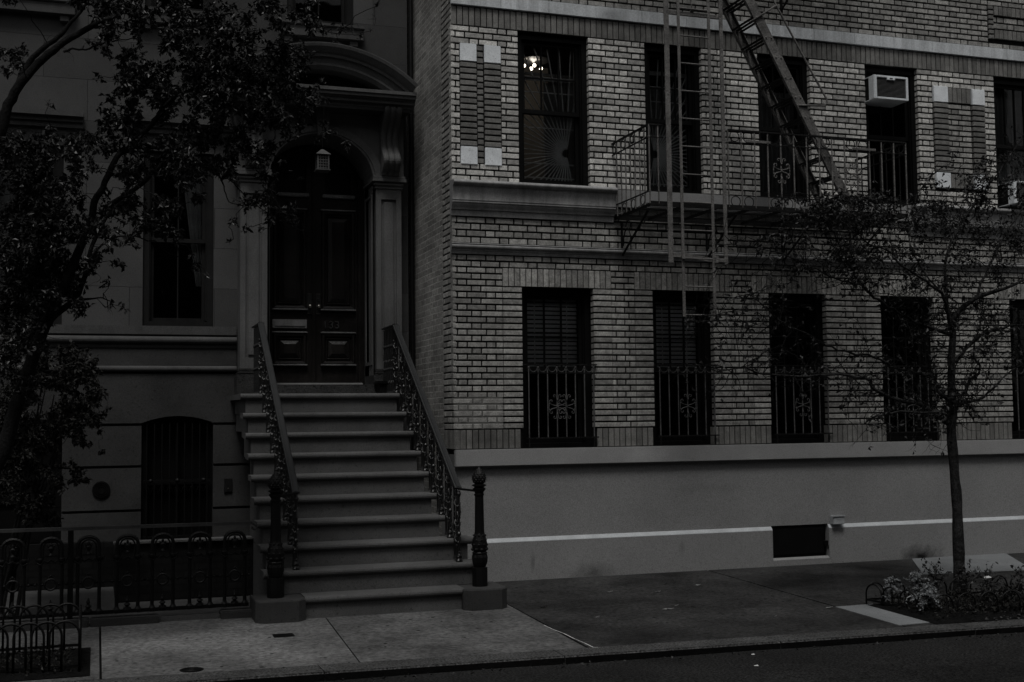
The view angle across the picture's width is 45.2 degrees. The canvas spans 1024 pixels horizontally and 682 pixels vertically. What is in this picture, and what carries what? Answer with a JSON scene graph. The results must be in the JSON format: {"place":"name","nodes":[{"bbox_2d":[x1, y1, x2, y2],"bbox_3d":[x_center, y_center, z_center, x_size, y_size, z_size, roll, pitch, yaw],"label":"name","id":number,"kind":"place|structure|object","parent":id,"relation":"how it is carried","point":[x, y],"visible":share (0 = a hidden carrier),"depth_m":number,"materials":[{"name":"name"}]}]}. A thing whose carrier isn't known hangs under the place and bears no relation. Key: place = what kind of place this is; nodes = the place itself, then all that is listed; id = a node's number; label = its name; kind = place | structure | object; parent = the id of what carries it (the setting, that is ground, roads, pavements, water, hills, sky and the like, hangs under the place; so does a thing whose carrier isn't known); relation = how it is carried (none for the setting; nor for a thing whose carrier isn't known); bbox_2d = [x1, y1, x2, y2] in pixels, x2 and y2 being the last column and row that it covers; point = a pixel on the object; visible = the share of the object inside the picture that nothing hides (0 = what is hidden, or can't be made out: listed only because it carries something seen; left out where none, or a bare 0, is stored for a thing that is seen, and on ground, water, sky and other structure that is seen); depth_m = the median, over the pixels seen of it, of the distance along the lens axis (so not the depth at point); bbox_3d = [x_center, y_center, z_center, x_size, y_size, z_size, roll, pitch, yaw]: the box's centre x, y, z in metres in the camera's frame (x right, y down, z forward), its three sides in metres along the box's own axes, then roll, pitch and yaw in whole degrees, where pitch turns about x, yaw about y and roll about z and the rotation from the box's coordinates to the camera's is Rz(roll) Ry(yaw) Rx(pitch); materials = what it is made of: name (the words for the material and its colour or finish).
{"place":"outdoors","nodes":[
{"label":"outdoors","id":0,"kind":"place"},
{"bbox_2d":[0,622,98,681],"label":"sidewalk","id":1,"kind":"structure","parent":0,"point":[90,636],"depth_m":9.83,"materials":[{"name":"grey concrete"}]},
{"bbox_2d":[0,647,90,681],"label":"soil","id":2,"kind":"structure","parent":1,"relation":"on","point":[74,672],"depth_m":8.88,"materials":[{"name":"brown soil"}]},
{"bbox_2d":[0,643,74,675],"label":"ground cover","id":3,"kind":"object","parent":2,"relation":"on","point":[36,657],"visible":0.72,"depth_m":9.03,"materials":[{"name":"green plant"}]},
{"bbox_2d":[0,602,81,673],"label":"tree guard","id":4,"kind":"object","parent":2,"relation":"on","point":[64,621],"visible":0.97,"depth_m":8.75,"materials":[{"name":"black metal"}]},
{"bbox_2d":[0,0,382,471],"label":"street tree","id":5,"kind":"object","parent":2,"relation":"in","point":[42,247],"visible":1,"depth_m":9.47,"materials":[{"name":"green plant"}]},
{"bbox_2d":[0,521,257,632],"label":"iron fence","id":6,"kind":"object","parent":1,"relation":"on","point":[153,618],"visible":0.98,"depth_m":10.64,"materials":[{"name":"black metal"}]},
{"bbox_2d":[0,587,249,621],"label":"areaway floor","id":7,"kind":"structure","parent":0,"point":[107,599],"depth_m":11.80,"materials":[{"name":"grey concrete"}]},
{"bbox_2d":[0,309,111,614],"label":"shrub","id":8,"kind":"object","parent":7,"relation":"on","point":[75,413],"visible":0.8,"depth_m":11.04,"materials":[{"name":"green plant"}]},
{"bbox_2d":[0,536,253,602],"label":"areaway wall","id":9,"kind":"structure","parent":7,"relation":"on","point":[129,565],"depth_m":12.10,"materials":[{"name":"brick"}]},
{"bbox_2d":[0,0,417,544],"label":"brownstone house","id":10,"kind":"structure","parent":0,"point":[324,297],"depth_m":13.88,"materials":[{"name":"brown stone"}]},
{"bbox_2d":[0,419,61,544],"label":"basement door","id":11,"kind":"structure","parent":10,"relation":"in","point":[7,514],"depth_m":13.28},
{"bbox_2d":[0,143,63,323],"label":"window","id":12,"kind":"structure","parent":10,"relation":"in","point":[59,166],"depth_m":13.52,"materials":[{"name":"black glass"}]},
{"bbox_2d":[92,481,109,498],"bbox_3d":[-4.465,1.619,13.357,0.188,0.188,0.020,1,-4,-19],"label":"round vent","id":13,"kind":"object","parent":10,"relation":"attached to","point":[100,489],"visible":1,"depth_m":13.35,"materials":[{"name":"black metal"}]},
{"bbox_2d":[141,416,211,539],"bbox_3d":[-3.740,1.619,13.711,0.770,1.600,0.196,1,-4,-19],"label":"basement window","id":14,"kind":"structure","parent":10,"relation":"in","point":[176,451],"depth_m":13.77,"materials":[{"name":"black metal"}]},
{"bbox_2d":[142,151,213,326],"bbox_3d":[-3.909,-1.119,14.299,0.970,2.175,0.915,1,-4,-19],"label":"window","id":15,"kind":"structure","parent":10,"relation":"in","point":[173,295],"depth_m":14.12,"materials":[{"name":"black glass"}]},
{"bbox_2d":[145,0,214,10],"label":"window","id":16,"kind":"structure","parent":10,"relation":"in","point":[196,7],"depth_m":14.23,"materials":[{"name":"black glass"}]},
{"bbox_2d":[224,478,231,491],"bbox_3d":[-3.185,1.617,13.786,0.090,0.150,0.026,1,-4,-19],"label":"intercom","id":17,"kind":"object","parent":10,"relation":"attached to","point":[227,484],"visible":1,"depth_m":13.78,"materials":[{"name":"grey metal"}]},
{"bbox_2d":[270,147,312,382],"bbox_3d":[-2.606,-0.915,14.515,0.521,2.826,0.112,1,-4,-19],"label":"door leaf","id":18,"kind":"structure","parent":10,"relation":"in","point":[291,251],"depth_m":14.49,"materials":[{"name":"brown wood"}]},
{"bbox_2d":[287,0,352,24],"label":"window","id":19,"kind":"structure","parent":10,"relation":"in","point":[336,11],"depth_m":15.41,"materials":[{"name":"black glass"}]},
{"bbox_2d":[314,108,330,172],"bbox_3d":[-2.157,-2.289,13.975,0.170,0.728,0.170,1,-4,-19],"label":"hanging lantern","id":20,"kind":"object","parent":10,"relation":"hanging from","point":[322,155],"visible":0.99,"depth_m":13.91,"materials":[{"name":"black metal"}]},
{"bbox_2d":[312,145,357,382],"bbox_3d":[-2.113,-0.919,14.682,0.557,2.845,0.112,1,-4,-19],"label":"door leaf","id":21,"kind":"structure","parent":10,"relation":"in","point":[334,216],"depth_m":14.66,"materials":[{"name":"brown wood"}]},
{"bbox_2d":[99,618,564,679],"bbox_3d":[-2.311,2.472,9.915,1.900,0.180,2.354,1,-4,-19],"label":"sidewalk","id":22,"kind":"structure","parent":0,"point":[154,652],"depth_m":9.63,"materials":[{"name":"grey concrete"}]},
{"bbox_2d":[179,667,203,672],"bbox_3d":[-2.307,2.372,8.849,0.170,0.024,0.170,1,-4,-19],"label":"round cover","id":23,"kind":"object","parent":22,"relation":"on","point":[191,669],"visible":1,"depth_m":8.83,"materials":[{"name":"metal"}]},
{"bbox_2d":[272,633,294,637],"bbox_3d":[-1.877,2.423,10.093,0.170,0.022,0.150,1,-4,-19],"label":"valve cover","id":24,"kind":"object","parent":22,"relation":"on","point":[284,635],"visible":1,"depth_m":10.06,"materials":[{"name":"metal"}]},
{"bbox_2d":[230,393,506,623],"bbox_3d":[-1.652,1.595,12.564,2.295,2.150,3.320,1,-4,-19],"label":"stoop","id":25,"kind":"object","parent":22,"relation":"on","point":[371,541],"visible":0.91,"depth_m":11.86,"materials":[{"name":"stone"}]},
{"bbox_2d":[251,322,299,597],"bbox_3d":[-2.453,1.047,12.232,0.330,2.618,2.841,1,-4,-19],"label":"stair railing","id":26,"kind":"object","parent":25,"relation":"on","point":[282,482],"visible":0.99,"depth_m":11.58,"materials":[{"name":"black metal"}]},
{"bbox_2d":[374,381,399,392],"bbox_3d":[-1.400,0.532,14.003,0.310,0.147,0.220,1,-4,-19],"label":"planter box","id":27,"kind":"object","parent":25,"relation":"on","point":[381,386],"visible":0.39,"depth_m":13.89,"materials":[{"name":"black metal"}]},
{"bbox_2d":[381,324,487,586],"bbox_3d":[-0.928,1.063,12.739,0.240,2.618,2.854,1,-4,-26],"label":"stair railing","id":28,"kind":"object","parent":25,"relation":"on","point":[394,342],"visible":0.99,"depth_m":12.31,"materials":[{"name":"black metal"}]},
{"bbox_2d":[837,604,930,625],"bbox_3d":[3.327,2.493,10.952,0.411,0.145,0.966,1,-4,-19],"label":"flagstone","id":29,"kind":"object","parent":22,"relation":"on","point":[882,614],"visible":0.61,"depth_m":10.92,"materials":[{"name":"grey stone"}]},
{"bbox_2d":[912,553,1023,574],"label":"flagstone","id":30,"kind":"object","parent":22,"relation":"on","point":[1005,561],"visible":0.36,"depth_m":14.13,"materials":[{"name":"grey stone"}]},
{"bbox_2d":[326,605,585,662],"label":"sidewalk","id":31,"kind":"structure","parent":0,"point":[517,628],"depth_m":10.10,"materials":[{"name":"grey concrete"}]},
{"bbox_2d":[113,594,786,652],"bbox_3d":[-0.108,2.425,10.439,6.390,0.033,1.276,1,-4,-19],"label":"sidewalk score","id":32,"kind":"object","parent":31,"relation":"on","point":[443,618],"visible":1,"depth_m":10.51,"materials":[{"name":"grey concrete"}]},
{"bbox_2d":[322,632,1023,681],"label":"road","id":33,"kind":"structure","parent":0,"point":[995,658],"depth_m":9.00,"materials":[{"name":"grey asphalt"}]},
{"bbox_2d":[341,612,1023,681],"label":"leaf litter","id":34,"kind":"object","parent":33,"relation":"on","point":[582,663],"visible":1,"depth_m":9.48,"materials":[{"name":"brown plant"}]},
{"bbox_2d":[495,570,903,647],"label":"sidewalk","id":35,"kind":"structure","parent":0,"point":[748,616],"depth_m":11.21,"materials":[{"name":"grey concrete"}]},
{"bbox_2d":[128,572,826,670],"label":"gum spots","id":36,"kind":"object","parent":35,"relation":"on","point":[469,632],"visible":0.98,"depth_m":10.44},
{"bbox_2d":[407,0,1023,581],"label":"apartment building","id":37,"kind":"structure","parent":0,"point":[519,258],"depth_m":14.04,"materials":[{"name":"brick"}]},
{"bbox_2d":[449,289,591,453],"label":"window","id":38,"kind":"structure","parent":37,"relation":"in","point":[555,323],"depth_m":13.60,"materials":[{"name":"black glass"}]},
{"bbox_2d":[524,46,547,69],"bbox_3d":[0.273,-3.594,15.521,0.430,0.350,0.430,1,-4,-19],"label":"ceiling lamp","id":39,"kind":"object","parent":37,"relation":"hanging from","point":[531,59],"visible":0.63,"depth_m":15.43,"materials":[{"name":"white glass"}]},
{"bbox_2d":[517,33,587,185],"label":"window","id":40,"kind":"structure","parent":37,"relation":"in","point":[544,94],"depth_m":13.72,"materials":[{"name":"black glass"}]},
{"bbox_2d":[523,364,598,447],"bbox_3d":[0.521,0.700,13.299,0.865,0.902,0.096,1,-4,-19],"label":"window guard","id":41,"kind":"object","parent":37,"relation":"attached to","point":[566,395],"visible":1,"depth_m":13.27,"materials":[{"name":"metal"}]},
{"bbox_2d":[566,45,701,193],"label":"window","id":42,"kind":"structure","parent":37,"relation":"in","point":[653,60],"depth_m":14.16,"materials":[{"name":"black glass"}]},
{"bbox_2d":[651,292,710,445],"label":"window","id":43,"kind":"structure","parent":37,"relation":"in","point":[668,325],"depth_m":14.07,"materials":[{"name":"black glass"}]},
{"bbox_2d":[654,364,719,445],"bbox_3d":[1.950,0.716,13.781,0.790,0.902,0.096,1,-4,-19],"label":"window guard","id":44,"kind":"object","parent":37,"relation":"attached to","point":[687,395],"visible":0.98,"depth_m":13.74,"materials":[{"name":"metal"}]},
{"bbox_2d":[611,0,908,316],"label":"fire escape","id":45,"kind":"object","parent":37,"relation":"attached to","point":[708,212],"visible":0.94,"depth_m":13.39,"materials":[{"name":"metal"}]},
{"bbox_2d":[757,56,809,198],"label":"window","id":46,"kind":"structure","parent":37,"relation":"in","point":[797,68],"depth_m":14.63,"materials":[{"name":"black glass"}]},
{"bbox_2d":[767,295,823,442],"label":"window","id":47,"kind":"structure","parent":37,"relation":"in","point":[811,317],"depth_m":14.57,"materials":[{"name":"black glass"}]},
{"bbox_2d":[771,365,832,443],"bbox_3d":[3.348,0.731,14.252,0.800,0.902,0.096,1,-4,-19],"label":"window guard","id":48,"kind":"object","parent":37,"relation":"attached to","point":[794,407],"visible":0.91,"depth_m":14.21,"materials":[{"name":"metal"}]},
{"bbox_2d":[830,515,845,524],"bbox_3d":[3.772,2.071,14.248,0.166,0.108,0.091,1,-4,-19],"label":"electrical box","id":49,"kind":"object","parent":37,"relation":"attached to","point":[836,519],"visible":1,"depth_m":14.21,"materials":[{"name":"grey metal"}]},
{"bbox_2d":[864,74,908,107],"bbox_3d":[4.485,-3.019,14.861,0.486,0.291,0.344,1,-4,-19],"label":"air conditioner","id":50,"kind":"object","parent":37,"relation":"attached to","point":[886,91],"visible":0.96,"depth_m":14.74,"materials":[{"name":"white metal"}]},
{"bbox_2d":[864,66,917,204],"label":"window","id":51,"kind":"structure","parent":37,"relation":"in","point":[897,123],"depth_m":15.13,"materials":[{"name":"black glass"}]},
{"bbox_2d":[879,298,931,440],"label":"window","id":52,"kind":"structure","parent":37,"relation":"in","point":[884,329],"depth_m":15.88,"materials":[{"name":"black glass"}]},
{"bbox_2d":[886,365,940,440],"bbox_3d":[4.783,0.746,14.736,0.790,0.902,0.096,1,-4,-19],"label":"window guard","id":53,"kind":"object","parent":37,"relation":"attached to","point":[913,431],"visible":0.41,"depth_m":14.69,"materials":[{"name":"metal"}]},
{"bbox_2d":[992,78,1023,209],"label":"window","id":54,"kind":"structure","parent":37,"relation":"in","point":[1008,97],"depth_m":15.73,"materials":[{"name":"black glass"}]},
{"bbox_2d":[998,181,1023,208],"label":"air conditioner","id":55,"kind":"object","parent":37,"relation":"attached to","point":[1012,201],"visible":0.51,"depth_m":15.25,"materials":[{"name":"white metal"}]},
{"bbox_2d":[1008,301,1023,438],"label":"window","id":56,"kind":"structure","parent":37,"relation":"in","point":[1020,311],"depth_m":16.66,"materials":[{"name":"black glass"}]},
{"bbox_2d":[1015,366,1023,438],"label":"window guard","id":57,"kind":"object","parent":37,"relation":"attached to","point":[1017,373],"visible":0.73,"depth_m":15.20,"materials":[{"name":"metal"}]},
{"bbox_2d":[708,553,1023,626],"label":"sidewalk","id":58,"kind":"structure","parent":0,"point":[841,584],"depth_m":13.03,"materials":[{"name":"grey concrete"}]},
{"bbox_2d":[669,103,1023,596],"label":"street tree","id":59,"kind":"object","parent":58,"relation":"on","point":[953,403],"visible":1,"depth_m":11.87,"materials":[{"name":"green plant"}]},
{"bbox_2d":[869,594,1023,624],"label":"soil","id":60,"kind":"structure","parent":58,"relation":"on","point":[956,617],"depth_m":10.81,"materials":[{"name":"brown soil"}]},
{"bbox_2d":[881,575,903,601],"bbox_3d":[3.517,2.294,11.315,0.187,0.272,0.245,-3,-4,33],"label":"dusty miller","id":61,"kind":"object","parent":60,"relation":"on","point":[890,579],"visible":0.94,"depth_m":11.30,"materials":[{"name":"grey plant"}]},
{"bbox_2d":[903,570,932,603],"bbox_3d":[3.717,2.262,11.254,0.242,0.321,0.262,0,-4,-6],"label":"dusty miller","id":62,"kind":"object","parent":60,"relation":"on","point":[916,575],"visible":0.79,"depth_m":11.24,"materials":[{"name":"grey plant"}]},
{"bbox_2d":[913,580,941,609],"bbox_3d":[3.679,2.257,10.884,0.282,0.283,0.272,1,-4,-19],"label":"dusty miller","id":63,"kind":"object","parent":60,"relation":"on","point":[928,588],"visible":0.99,"depth_m":10.85,"materials":[{"name":"grey plant"}]},
{"bbox_2d":[921,556,951,597],"bbox_3d":[4.029,2.248,11.704,0.296,0.389,0.225,-3,-5,35],"label":"bedding plant","id":64,"kind":"object","parent":60,"relation":"on","point":[935,569],"visible":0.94,"depth_m":11.68,"materials":[{"name":"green plant"}]},
{"bbox_2d":[865,574,1023,611],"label":"tree guard","id":65,"kind":"object","parent":60,"relation":"on","point":[882,601],"visible":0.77,"depth_m":11.12,"materials":[{"name":"black metal"}]},
{"bbox_2d":[875,583,1023,618],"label":"ground cover","id":66,"kind":"object","parent":60,"relation":"on","point":[941,600],"visible":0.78,"depth_m":11.07,"materials":[{"name":"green plant"}]},
{"bbox_2d":[952,559,980,591],"bbox_3d":[4.357,2.251,11.763,0.263,0.324,0.279,-3,-4,29],"label":"bedding plant","id":67,"kind":"object","parent":60,"relation":"on","point":[966,580],"visible":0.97,"depth_m":11.72,"materials":[{"name":"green plant"}]},
{"bbox_2d":[977,577,997,601],"bbox_3d":[4.302,2.251,11.098,0.163,0.234,0.270,-1,-4,12],"label":"bedding plant","id":68,"kind":"object","parent":60,"relation":"on","point":[987,588],"visible":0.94,"depth_m":11.12,"materials":[{"name":"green plant"}]},
{"bbox_2d":[973,561,1006,594],"bbox_3d":[4.544,2.238,11.637,0.273,0.331,0.399,0,-4,-4],"label":"bedding plant","id":69,"kind":"object","parent":60,"relation":"on","point":[981,576],"visible":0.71,"depth_m":11.67,"materials":[{"name":"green plant"}]},
{"bbox_2d":[1000,577,1022,598],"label":"bedding plant","id":70,"kind":"object","parent":60,"relation":"on","point":[1011,595],"visible":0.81,"depth_m":11.33,"materials":[{"name":"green plant"}]},
{"bbox_2d":[1009,565,1023,593],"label":"bedding plant","id":71,"kind":"object","parent":60,"relation":"on","point":[1021,586],"visible":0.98,"depth_m":11.70,"materials":[{"name":"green plant"}]},
{"label":"ground","id":72,"kind":"structure","parent":0,"visible":0},
{"bbox_2d":[70,665,323,681],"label":"kerb","id":73,"kind":"structure","parent":72,"relation":"on","point":[315,673],"depth_m":8.66,"materials":[{"name":"concrete"}]},
{"bbox_2d":[319,650,563,680],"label":"kerb","id":74,"kind":"structure","parent":72,"relation":"on","point":[345,671],"depth_m":9.03,"materials":[{"name":"concrete"}]},
{"bbox_2d":[553,636,779,663],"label":"kerb","id":75,"kind":"structure","parent":72,"relation":"on","point":[631,652],"depth_m":9.53,"materials":[{"name":"concrete"}]},
{"bbox_2d":[765,624,974,648],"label":"kerb","id":76,"kind":"structure","parent":72,"relation":"on","point":[822,639],"depth_m":10.03,"materials":[{"name":"concrete"}]},
{"bbox_2d":[956,619,1023,634],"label":"kerb","id":77,"kind":"structure","parent":72,"relation":"on","point":[999,627],"depth_m":10.35,"materials":[{"name":"concrete"}]}
]}

